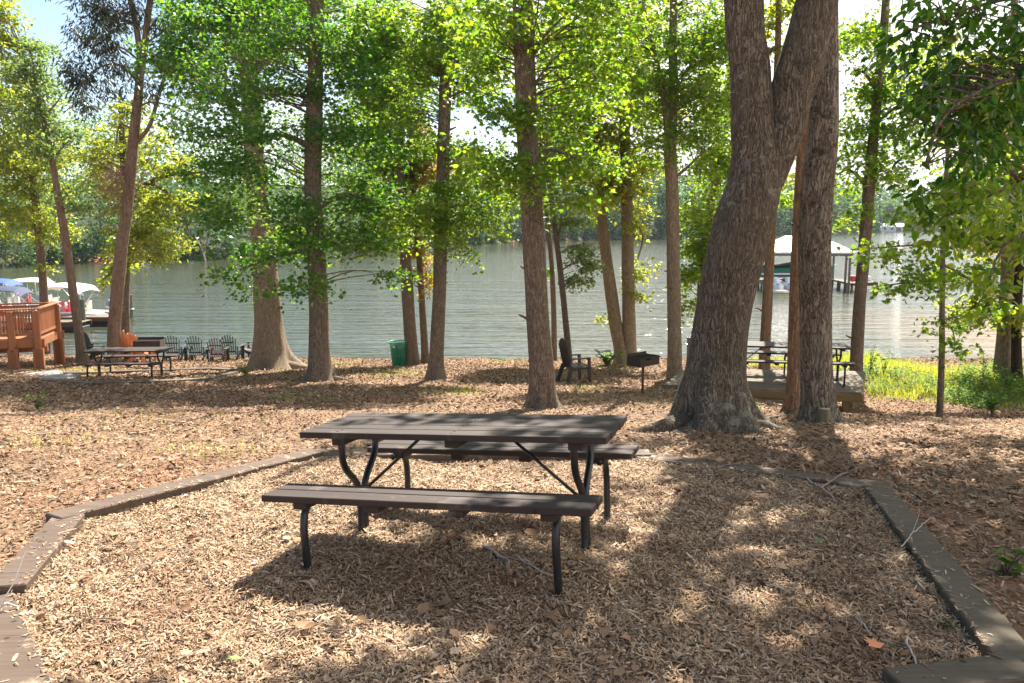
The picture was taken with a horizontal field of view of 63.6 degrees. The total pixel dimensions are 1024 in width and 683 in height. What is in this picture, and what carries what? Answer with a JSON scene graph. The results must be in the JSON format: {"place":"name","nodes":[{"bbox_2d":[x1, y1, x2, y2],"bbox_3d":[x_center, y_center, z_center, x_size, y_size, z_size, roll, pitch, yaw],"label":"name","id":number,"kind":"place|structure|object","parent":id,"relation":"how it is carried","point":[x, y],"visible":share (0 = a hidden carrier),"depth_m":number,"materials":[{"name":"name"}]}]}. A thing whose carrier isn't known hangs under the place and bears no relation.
{"place":"outdoors","nodes":[
{"label":"outdoors","id":0,"kind":"place"},
{"bbox_2d":[0,179,1023,682],"bbox_3d":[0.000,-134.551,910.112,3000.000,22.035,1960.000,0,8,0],"label":"ground","id":1,"kind":"structure","parent":0,"point":[1012,583],"depth_m":5.15,"materials":[{"name":"wood"}]},
{"bbox_2d":[0,593,51,682],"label":"border board","id":2,"kind":"object","parent":1,"relation":"on","point":[26,670],"visible":0.93,"depth_m":3.70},
{"bbox_2d":[0,553,24,607],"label":"fallen branch","id":3,"kind":"object","parent":2,"relation":"on","point":[5,603],"visible":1,"depth_m":4.14,"materials":[{"name":"brown wood"}]},
{"bbox_2d":[0,302,65,368],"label":"boardwalk","id":4,"kind":"structure","parent":1,"relation":"on","point":[44,323],"depth_m":25.82,"materials":[{"name":"orange wood"}]},
{"bbox_2d":[25,391,47,408],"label":"seedling","id":5,"kind":"object","parent":1,"relation":"on","point":[38,401],"visible":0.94,"depth_m":13.55,"materials":[{"name":"green plant"}]},
{"bbox_2d":[0,513,84,595],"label":"border board","id":6,"kind":"object","parent":1,"relation":"on","point":[50,529],"visible":0.68,"depth_m":4.88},
{"bbox_2d":[24,370,62,376],"bbox_3d":[-12.829,0.938,22.612,0.904,0.110,1.062,4,9,27],"label":"flagstone","id":7,"kind":"object","parent":1,"relation":"on","point":[48,372],"visible":0.42,"depth_m":22.79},
{"bbox_2d":[0,0,102,353],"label":"edge oak","id":8,"kind":"object","parent":1,"relation":"on","point":[34,218],"visible":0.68,"depth_m":34.00,"materials":[{"name":"green plant"}]},
{"bbox_2d":[0,33,105,362],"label":"leaning thin tree","id":9,"kind":"object","parent":1,"relation":"on","point":[40,119],"visible":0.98,"depth_m":29.17,"materials":[{"name":"green plant"}]},
{"bbox_2d":[39,373,79,379],"bbox_3d":[-11.938,0.984,21.673,0.923,0.110,1.070,0,8,0],"label":"flagstone","id":10,"kind":"object","parent":1,"relation":"on","point":[63,376],"visible":0.47,"depth_m":21.72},
{"bbox_2d":[41,378,92,384],"bbox_3d":[-10.884,1.032,20.224,2.264,0.307,0.160,6,10,34],"label":"ring timber","id":11,"kind":"object","parent":1,"relation":"on","point":[69,381],"visible":0.44,"depth_m":20.12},
{"bbox_2d":[63,371,106,374],"bbox_3d":[-12.324,0.942,23.491,0.160,0.331,1.490,7,11,41],"label":"ring timber","id":12,"kind":"object","parent":1,"relation":"on","point":[84,372],"visible":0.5,"depth_m":23.58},
{"bbox_2d":[84,332,106,358],"bbox_3d":[-15.964,0.176,31.626,0.925,1.112,0.785,-2,8,-13],"label":"adirondack chair","id":13,"kind":"object","parent":1,"relation":"on","point":[89,345],"visible":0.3,"depth_m":31.43,"materials":[{"name":"green plastic"}]},
{"bbox_2d":[93,380,150,384],"bbox_3d":[-9.467,1.049,20.034,1.318,0.295,0.160,-7,11,-42],"label":"ring timber","id":14,"kind":"object","parent":1,"relation":"on","point":[112,382],"visible":0.44,"depth_m":19.96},
{"bbox_2d":[76,347,179,376],"bbox_3d":[-10.558,0.622,22.813,2.169,0.845,1.608,0,8,-3],"label":"picnic table","id":15,"kind":"object","parent":1,"relation":"on","point":[102,350],"visible":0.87,"depth_m":22.66,"materials":[{"name":"black metal"}]},
{"bbox_2d":[121,330,135,361],"bbox_3d":[-13.998,0.111,29.935,0.981,1.390,1.157,1,8,9],"label":"adirondack chair","id":16,"kind":"object","parent":1,"relation":"on","point":[124,342],"visible":0.29,"depth_m":29.57,"materials":[{"name":"orange paint"}]},
{"bbox_2d":[44,0,224,361],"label":"cedar","id":17,"kind":"object","parent":1,"relation":"on","point":[107,20],"visible":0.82,"depth_m":28.03,"materials":[{"name":"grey plant"}]},
{"bbox_2d":[117,428,153,434],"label":"fallen branch","id":18,"kind":"object","parent":1,"relation":"on","point":[130,433],"visible":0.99,"depth_m":9.15,"materials":[{"name":"grey wood"}]},
{"bbox_2d":[57,90,214,335],"bbox_3d":[-14.743,-4.558,33.112,5.502,10.728,4.731,-2,8,-13],"label":"shore oak","id":19,"kind":"object","parent":1,"relation":"on","point":[147,234],"visible":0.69,"depth_m":32.49,"materials":[{"name":"green plant"}]},
{"bbox_2d":[125,333,156,361],"bbox_3d":[-13.561,0.217,30.066,0.848,1.201,0.999,3,9,17],"label":"adirondack chair","id":20,"kind":"object","parent":1,"relation":"on","point":[132,337],"visible":0.3,"depth_m":29.77,"materials":[{"name":"orange paint"}]},
{"bbox_2d":[133,337,164,361],"bbox_3d":[-11.716,0.452,26.614,0.833,1.124,0.648,-1,8,-6],"label":"park grill","id":21,"kind":"object","parent":1,"relation":"on","point":[149,342],"visible":0.9,"depth_m":26.49,"materials":[{"name":"metal"}]},
{"bbox_2d":[106,367,210,373],"bbox_3d":[-10.636,0.924,25.002,3.066,0.397,0.160,-6,10,-38],"label":"ring timber","id":22,"kind":"object","parent":1,"relation":"on","point":[127,371],"visible":0.42,"depth_m":24.79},
{"bbox_2d":[163,334,186,360],"bbox_3d":[-12.789,0.231,31.244,0.785,1.112,0.925,-1,8,-7],"label":"adirondack chair","id":23,"kind":"object","parent":1,"relation":"on","point":[181,352],"visible":0.65,"depth_m":31.04,"materials":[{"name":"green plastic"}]},
{"bbox_2d":[149,377,208,383],"bbox_3d":[-8.453,1.037,20.969,1.457,0.272,0.160,-7,11,-42],"label":"ring timber","id":24,"kind":"object","parent":1,"relation":"on","point":[188,379],"visible":0.48,"depth_m":20.95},
{"bbox_2d":[46,448,323,522],"bbox_3d":[-2.447,1.163,6.601,0.190,0.293,2.467,5,10,31],"label":"border board","id":25,"kind":"object","parent":1,"relation":"on","point":[107,506],"visible":0.48,"depth_m":6.27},
{"bbox_2d":[184,335,209,361],"bbox_3d":[-11.976,0.234,31.351,0.785,1.112,0.925,-1,8,-5],"label":"adirondack chair","id":26,"kind":"object","parent":1,"relation":"on","point":[192,351],"visible":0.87,"depth_m":31.14,"materials":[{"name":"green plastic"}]},
{"bbox_2d":[192,221,220,260],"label":"dead tree","id":27,"kind":"object","parent":1,"relation":"on","point":[203,253],"visible":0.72,"depth_m":119.30,"materials":[{"name":"grey wood"}]},
{"bbox_2d":[206,337,230,361],"bbox_3d":[-10.957,0.300,30.694,0.746,1.056,0.879,-1,8,-6],"label":"adirondack chair","id":28,"kind":"object","parent":1,"relation":"on","point":[224,354],"visible":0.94,"depth_m":30.51,"materials":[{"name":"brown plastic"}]},
{"bbox_2d":[207,369,242,380],"bbox_3d":[-8.116,0.986,23.428,0.160,0.630,3.939,-1,8,-6],"label":"ring timber","id":29,"kind":"object","parent":1,"relation":"on","point":[231,373],"visible":0.38,"depth_m":23.37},
{"bbox_2d":[211,368,239,370],"bbox_3d":[-8.874,0.923,25.675,1.268,0.214,0.160,4,9,26],"label":"ring timber","id":30,"kind":"object","parent":1,"relation":"on","point":[226,369],"visible":0.32,"depth_m":25.66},
{"bbox_2d":[219,334,245,359],"bbox_3d":[-10.743,0.202,31.634,0.785,1.112,0.925,0,8,3],"label":"adirondack chair","id":31,"kind":"object","parent":1,"relation":"on","point":[237,351],"visible":0.72,"depth_m":31.39,"materials":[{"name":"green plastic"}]},
{"bbox_2d":[124,0,350,370],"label":"flared tree","id":32,"kind":"object","parent":1,"relation":"on","point":[271,349],"visible":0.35,"depth_m":25.57,"materials":[{"name":"green plant"}]},
{"bbox_2d":[236,359,248,375],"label":"seedling","id":33,"kind":"object","parent":1,"relation":"on","point":[240,367],"visible":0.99,"depth_m":22.87,"materials":[{"name":"green plant"}]},
{"bbox_2d":[238,341,252,356],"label":"adirondack chair","id":34,"kind":"object","parent":1,"relation":"on","point":[248,349],"visible":0.2,"depth_m":32.92,"materials":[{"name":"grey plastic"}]},
{"bbox_2d":[148,0,432,381],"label":"dense maple","id":35,"kind":"object","parent":1,"relation":"on","point":[313,246],"visible":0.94,"depth_m":20.06,"materials":[{"name":"green plant"}]},
{"bbox_2d":[6,358,663,460],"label":"grass tufts","id":36,"kind":"object","parent":1,"relation":"on","point":[274,400],"visible":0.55,"depth_m":15.62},
{"bbox_2d":[326,2,439,365],"bbox_3d":[-4.273,-7.937,28.270,4.577,18.004,5.645,0,8,0],"label":"slim dark tree","id":37,"kind":"object","parent":1,"relation":"on","point":[410,337],"visible":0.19,"depth_m":28.57,"materials":[{"name":"green plant"}]},
{"bbox_2d":[387,340,405,365],"bbox_3d":[-4.009,0.420,29.307,0.757,0.874,0.762,-5,9,-17],"label":"litter bin","id":38,"kind":"object","parent":1,"relation":"on","point":[398,354],"visible":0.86,"depth_m":29.10,"materials":[{"name":"green paint"}]},
{"bbox_2d":[383,34,455,363],"bbox_3d":[-3.083,-4.836,28.944,2.887,11.763,2.453,3,9,19],"label":"red leaf tree","id":39,"kind":"object","parent":1,"relation":"on","point":[424,179],"visible":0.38,"depth_m":29.23,"materials":[{"name":"brown plant"}]},
{"bbox_2d":[323,0,547,380],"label":"straight brown tree","id":40,"kind":"object","parent":1,"relation":"on","point":[424,53],"visible":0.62,"depth_m":20.54,"materials":[{"name":"green plant"}]},
{"bbox_2d":[261,413,638,597],"bbox_3d":[-0.277,0.935,5.229,1.937,0.845,1.608,-1,5,17],"label":"picnic table","id":41,"kind":"object","parent":1,"relation":"on","point":[523,437],"visible":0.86,"depth_m":4.93,"materials":[{"name":"wood"}]},
{"bbox_2d":[71,177,858,261],"bbox_3d":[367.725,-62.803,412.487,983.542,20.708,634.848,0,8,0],"label":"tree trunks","id":42,"kind":"object","parent":1,"relation":"on","point":[281,218],"visible":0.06,"depth_m":123.31,"materials":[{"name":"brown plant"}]},
{"bbox_2d":[316,449,650,462],"bbox_3d":[-0.303,1.071,7.600,3.131,0.146,0.190,0,8,2],"label":"border board","id":43,"kind":"object","parent":1,"relation":"on","point":[447,458],"visible":0.24,"depth_m":7.52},
{"bbox_2d":[1,451,991,682],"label":"wood chip mulch","id":44,"kind":"object","parent":1,"relation":"on","point":[423,516],"visible":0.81,"depth_m":4.54,"materials":[{"name":"wood"}]},
{"bbox_2d":[181,649,192,653],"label":"fallen leaf","id":45,"kind":"object","parent":44,"relation":"on","point":[185,651],"visible":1,"depth_m":3.73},
{"bbox_2d":[482,544,509,564],"bbox_3d":[-0.083,1.268,4.913,0.047,0.046,0.391,-4,9,-24],"label":"fallen branch","id":46,"kind":"object","parent":44,"relation":"on","point":[491,549],"visible":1,"depth_m":4.94,"materials":[{"name":"grey wood"}]},
{"bbox_2d":[634,522,679,542],"bbox_3d":[0.975,1.189,5.300,0.446,0.131,0.139,-7,11,-42],"label":"fallen branch","id":47,"kind":"object","parent":44,"relation":"on","point":[661,534],"visible":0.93,"depth_m":5.25,"materials":[{"name":"brown wood"}]},
{"bbox_2d":[807,478,836,501],"bbox_3d":[2.463,1.131,6.433,0.152,0.060,0.636,0,8,-2],"label":"fallen branch","id":48,"kind":"object","parent":44,"relation":"on","point":[822,488],"visible":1,"depth_m":6.40,"materials":[{"name":"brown wood"}]},
{"bbox_2d":[848,607,875,648],"bbox_3d":[1.694,1.337,3.971,0.059,0.130,0.337,-1,8,-4],"label":"fallen branch","id":49,"kind":"object","parent":44,"relation":"on","point":[863,623],"visible":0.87,"depth_m":4.00,"materials":[{"name":"brown wood"}]},
{"bbox_2d":[905,637,916,663],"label":"fallen branch","id":50,"kind":"object","parent":44,"relation":"on","point":[907,645],"visible":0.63,"depth_m":3.79,"materials":[{"name":"grey wood"}]},
{"bbox_2d":[0,78,1018,266],"bbox_3d":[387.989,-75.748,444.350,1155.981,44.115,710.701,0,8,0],"label":"woodland","id":51,"kind":"object","parent":1,"relation":"on","point":[86,250],"visible":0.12,"depth_m":166.22,"materials":[{"name":"plant"}]},
{"bbox_2d":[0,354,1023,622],"bbox_3d":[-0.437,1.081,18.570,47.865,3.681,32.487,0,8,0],"label":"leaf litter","id":52,"kind":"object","parent":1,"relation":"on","point":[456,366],"visible":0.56,"depth_m":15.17,"materials":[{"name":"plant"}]},
{"bbox_2d":[0,407,1023,681],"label":"bark litter","id":53,"kind":"object","parent":1,"relation":"on","point":[622,439],"visible":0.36,"depth_m":7.83,"materials":[{"name":"brown plant"}]},
{"bbox_2d":[0,403,1023,682],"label":"twig litter","id":54,"kind":"object","parent":1,"relation":"on","point":[478,519],"visible":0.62,"depth_m":6.02,"materials":[{"name":"brown wood"}]},
{"bbox_2d":[0,427,1023,682],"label":"fallen leaves","id":55,"kind":"object","parent":1,"relation":"on","point":[620,671],"depth_m":5.16,"materials":[{"name":"plant"}]},
{"bbox_2d":[514,554,577,584],"bbox_3d":[0.168,1.302,4.641,0.089,0.184,0.549,-7,11,-40],"label":"fallen branch","id":56,"kind":"object","parent":1,"relation":"on","point":[523,561],"visible":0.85,"depth_m":4.66,"materials":[{"name":"brown wood"}]},
{"bbox_2d":[537,60,587,360],"bbox_3d":[1.676,-4.643,30.671,2.886,11.224,3.030,-5,10,-30],"label":"thin upright tree","id":57,"kind":"object","parent":1,"relation":"on","point":[551,273],"visible":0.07,"depth_m":30.93,"materials":[{"name":"brown plant"}]},
{"bbox_2d":[436,0,697,409],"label":"pale lichen tree","id":58,"kind":"object","parent":1,"relation":"on","point":[521,43],"visible":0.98,"depth_m":13.02,"materials":[{"name":"green plant"}]},
{"bbox_2d":[555,338,590,382],"bbox_3d":[1.561,0.474,20.981,0.735,1.181,0.655,-3,9,-21],"label":"patio chair","id":59,"kind":"object","parent":1,"relation":"on","point":[565,355],"visible":0.98,"depth_m":20.84,"materials":[{"name":"black plastic"}]},
{"bbox_2d":[539,75,613,368],"bbox_3d":[1.813,-3.633,26.426,2.800,9.426,2.610,0,8,0],"label":"thin leaning tree","id":60,"kind":"object","parent":1,"relation":"on","point":[587,264],"visible":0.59,"depth_m":26.39,"materials":[{"name":"green plant"}]},
{"bbox_2d":[516,0,689,364],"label":"twin stem tree","id":61,"kind":"object","parent":1,"relation":"on","point":[623,333],"visible":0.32,"depth_m":28.98,"materials":[{"name":"green plant"}]},
{"bbox_2d":[594,349,623,365],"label":"shrub","id":62,"kind":"object","parent":1,"relation":"on","point":[607,359],"visible":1,"depth_m":27.92,"materials":[{"name":"green plant"}]},
{"bbox_2d":[627,351,660,391],"bbox_3d":[2.766,0.719,17.142,0.621,0.942,0.475,-7,11,-41],"label":"park grill","id":63,"kind":"object","parent":1,"relation":"on","point":[642,359],"visible":0.97,"depth_m":17.06,"materials":[{"name":"metal"}]},
{"bbox_2d":[560,0,775,378],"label":"smooth grey tree","id":64,"kind":"object","parent":1,"relation":"on","point":[706,48],"visible":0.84,"depth_m":21.18,"materials":[{"name":"beige plant"}]},
{"bbox_2d":[686,338,690,360],"bbox_3d":[4.420,0.470,20.680,0.100,1.140,0.100,0,8,0],"label":"wooden post","id":65,"kind":"object","parent":1,"relation":"on","point":[688,341],"visible":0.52,"depth_m":20.59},
{"bbox_2d":[619,0,838,434],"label":"forked tree","id":66,"kind":"object","parent":1,"relation":"on","point":[769,116],"visible":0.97,"depth_m":9.61,"materials":[{"name":"brown plant"}]},
{"bbox_2d":[664,61,793,332],"bbox_3d":[6.950,-3.946,25.430,4.608,10.101,3.542,5,10,31],"label":"foliage","id":67,"kind":"object","parent":1,"relation":"on","point":[697,248],"visible":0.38,"depth_m":25.44,"materials":[{"name":"green plant"}]},
{"bbox_2d":[752,436,771,440],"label":"fallen branch","id":68,"kind":"object","parent":1,"relation":"on","point":[761,439],"visible":0.89,"depth_m":9.04,"materials":[{"name":"grey wood"}]},
{"bbox_2d":[632,453,892,490],"bbox_3d":[2.023,1.129,6.996,2.181,0.173,0.190,5,10,31],"label":"border board","id":69,"kind":"object","parent":1,"relation":"on","point":[855,483],"visible":0.2,"depth_m":6.83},
{"bbox_2d":[661,369,865,412],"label":"deck platform","id":70,"kind":"structure","parent":1,"relation":"on","point":[772,383],"depth_m":18.32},
{"bbox_2d":[747,341,855,386],"bbox_3d":[6.345,0.482,18.848,2.507,0.845,1.608,1,8,10],"label":"picnic table","id":71,"kind":"object","parent":70,"relation":"on","point":[842,347],"visible":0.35,"depth_m":18.61,"materials":[{"name":"grey wood"}]},
{"bbox_2d":[756,0,795,369],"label":"bare brown tree","id":72,"kind":"object","parent":1,"relation":"on","point":[778,10],"visible":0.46,"depth_m":22.27,"materials":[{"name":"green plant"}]},
{"bbox_2d":[767,115,808,416],"bbox_3d":[4.297,-3.770,12.052,0.808,10.105,0.851,3,9,20],"label":"reddish tree","id":73,"kind":"object","parent":1,"relation":"on","point":[791,402],"visible":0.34,"depth_m":12.39,"materials":[{"name":"brown plant"}]},
{"bbox_2d":[815,408,830,424],"bbox_3d":[4.230,1.086,11.223,0.203,0.377,0.200,-7,11,-39],"label":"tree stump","id":74,"kind":"object","parent":1,"relation":"on","point":[823,414],"visible":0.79,"depth_m":11.14,"materials":[{"name":"grey wood"}]},
{"bbox_2d":[783,2,874,424],"bbox_3d":[5.495,-4.325,12.068,6.021,10.931,8.191,0,8,0],"label":"mottled tree","id":75,"kind":"object","parent":1,"relation":"on","point":[817,387],"visible":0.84,"depth_m":10.97,"materials":[{"name":"brown plant"}]},
{"bbox_2d":[867,343,878,369],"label":"tall weed","id":76,"kind":"object","parent":1,"relation":"on","point":[871,359],"visible":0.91,"depth_m":23.35,"materials":[{"name":"green plant"}]},
{"bbox_2d":[878,344,895,372],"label":"tall weed","id":77,"kind":"object","parent":1,"relation":"on","point":[884,364],"visible":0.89,"depth_m":23.28,"materials":[{"name":"green plant"}]},
{"bbox_2d":[832,0,962,397],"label":"slim shore tree","id":78,"kind":"object","parent":1,"relation":"on","point":[854,37],"visible":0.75,"depth_m":20.17,"materials":[{"name":"green plant"}]},
{"bbox_2d":[834,65,1023,417],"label":"sapling","id":79,"kind":"object","parent":1,"relation":"on","point":[889,254],"visible":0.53,"depth_m":14.95,"materials":[{"name":"green plant"}]},
{"bbox_2d":[834,355,1023,407],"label":"undergrowth","id":80,"kind":"object","parent":1,"relation":"on","point":[971,395],"visible":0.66,"depth_m":21.55,"materials":[{"name":"green plant"}]},
{"bbox_2d":[853,0,1023,331],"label":"broad leaf tree","id":81,"kind":"object","parent":1,"relation":"on","point":[976,128],"visible":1,"depth_m":6.79,"materials":[{"name":"green plant"}]},
{"bbox_2d":[861,0,1023,379],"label":"tree foliage","id":82,"kind":"object","parent":1,"relation":"on","point":[1002,354],"visible":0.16,"depth_m":22.37,"materials":[{"name":"green plant"}]},
{"bbox_2d":[865,486,1023,655],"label":"border board","id":83,"kind":"object","parent":1,"relation":"on","point":[1005,637],"visible":0.73,"depth_m":4.49,"materials":[{"name":"wood"}]},
{"bbox_2d":[900,509,933,546],"bbox_3d":[2.592,1.158,5.274,0.057,0.124,0.681,7,11,40],"label":"fallen branch","id":84,"kind":"object","parent":83,"relation":"on","point":[916,530],"visible":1,"depth_m":5.22,"materials":[{"name":"grey wood"}]},
{"bbox_2d":[934,619,954,630],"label":"seedling","id":85,"kind":"object","parent":1,"relation":"on","point":[945,624],"visible":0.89,"depth_m":4.06,"materials":[{"name":"green plant"}]},
{"bbox_2d":[882,651,1023,682],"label":"border board","id":86,"kind":"object","parent":1,"relation":"on","point":[1008,668],"visible":1,"depth_m":3.52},
{"bbox_2d":[981,354,987,379],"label":"tall weed","id":87,"kind":"object","parent":1,"relation":"on","point":[984,367],"visible":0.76,"depth_m":22.39,"materials":[{"name":"green plant"}]},
{"bbox_2d":[978,387,1002,414],"bbox_3d":[10.355,1.307,17.829,0.730,0.601,0.418,-7,11,-42],"label":"small plant","id":88,"kind":"object","parent":1,"relation":"on","point":[991,403],"visible":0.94,"depth_m":17.77,"materials":[{"name":"green plant"}]},
{"bbox_2d":[980,110,1023,383],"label":"black shore tree","id":89,"kind":"object","parent":1,"relation":"on","point":[1016,352],"visible":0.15,"depth_m":22.10,"materials":[{"name":"brown plant"}]},
{"bbox_2d":[993,547,1023,575],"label":"seedling","id":90,"kind":"object","parent":1,"relation":"on","point":[1010,562],"visible":0.97,"depth_m":4.71,"materials":[{"name":"green plant"}]},
{"bbox_2d":[997,365,1022,389],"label":"seedling","id":91,"kind":"object","parent":1,"relation":"on","point":[1007,378],"visible":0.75,"depth_m":21.30,"materials":[{"name":"green plant"}]},
{"bbox_2d":[0,230,1023,358],"bbox_3d":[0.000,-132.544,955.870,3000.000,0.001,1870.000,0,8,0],"label":"lake water","id":92,"kind":"structure","parent":0,"point":[483,311],"depth_m":54.42,"materials":[{"name":"liquid"}]},
{"bbox_2d":[0,278,38,308],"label":"motorboat","id":93,"kind":"object","parent":92,"relation":"on","point":[8,282],"visible":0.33,"depth_m":48.67,"materials":[{"name":"blue fabric"}]},
{"bbox_2d":[0,286,61,325],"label":"motorboat","id":94,"kind":"object","parent":92,"relation":"on","point":[20,292],"visible":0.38,"depth_m":43.76,"materials":[{"name":"blue fabric"}]},
{"bbox_2d":[11,278,83,307],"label":"motorboat","id":95,"kind":"object","parent":92,"relation":"on","point":[29,297],"visible":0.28,"depth_m":50.39,"materials":[{"name":"white plastic"}]},
{"bbox_2d":[21,320,91,331],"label":"floating dock","id":96,"kind":"object","parent":92,"relation":"on","point":[66,325],"visible":0.22,"depth_m":42.44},
{"bbox_2d":[30,283,109,314],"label":"motorboat","id":97,"kind":"object","parent":92,"relation":"on","point":[81,288],"visible":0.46,"depth_m":46.59,"materials":[{"name":"white plastic"}]},
{"bbox_2d":[79,299,85,324],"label":"dock pile","id":98,"kind":"object","parent":92,"relation":"in","point":[82,308],"visible":0.45,"depth_m":43.02,"materials":[{"name":"wood"}]},
{"bbox_2d":[60,315,107,325],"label":"floating dock","id":99,"kind":"object","parent":92,"relation":"on","point":[99,320],"visible":0.33,"depth_m":44.69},
{"bbox_2d":[130,294,133,316],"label":"dock pile","id":100,"kind":"object","parent":92,"relation":"in","point":[131,307],"visible":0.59,"depth_m":49.14,"materials":[{"name":"wood"}]},
{"bbox_2d":[773,289,788,292],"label":"float pad","id":101,"kind":"object","parent":92,"relation":"on","point":[780,291],"visible":0.62,"depth_m":65.31,"materials":[{"name":"white plastic"}]},
{"bbox_2d":[762,276,783,289],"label":"jet ski","id":102,"kind":"object","parent":101,"relation":"on","point":[778,284],"visible":0.65,"depth_m":66.18},
{"bbox_2d":[781,276,789,289],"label":"jet ski","id":103,"kind":"object","parent":101,"relation":"on","point":[785,282],"visible":0.56,"depth_m":66.43},
{"bbox_2d":[758,236,854,290],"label":"boat shelter","id":104,"kind":"object","parent":92,"relation":"in","point":[782,246],"visible":0.36,"depth_m":67.50,"materials":[{"name":"white metal"}]},
{"bbox_2d":[760,262,832,277],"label":"ski boat","id":105,"kind":"object","parent":104,"relation":"on","point":[782,270],"visible":0.19,"depth_m":69.17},
{"bbox_2d":[843,280,877,289],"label":"lake dock","id":106,"kind":"object","parent":92,"relation":"in","point":[873,283],"visible":0.41,"depth_m":67.98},
{"bbox_2d":[880,223,903,231],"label":"boathouse","id":107,"kind":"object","parent":92,"relation":"on","point":[893,228],"visible":0.67,"depth_m":470.11,"materials":[{"name":"white"}]},
{"bbox_2d":[0,0,1023,202],"label":"sky","id":108,"kind":"structure","parent":0,"point":[48,16],"materials":[{"name":"white"}]},
{"bbox_2d":[747,349,1023,410],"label":"shore grass","id":109,"kind":"structure","parent":0,"point":[929,368],"depth_m":22.60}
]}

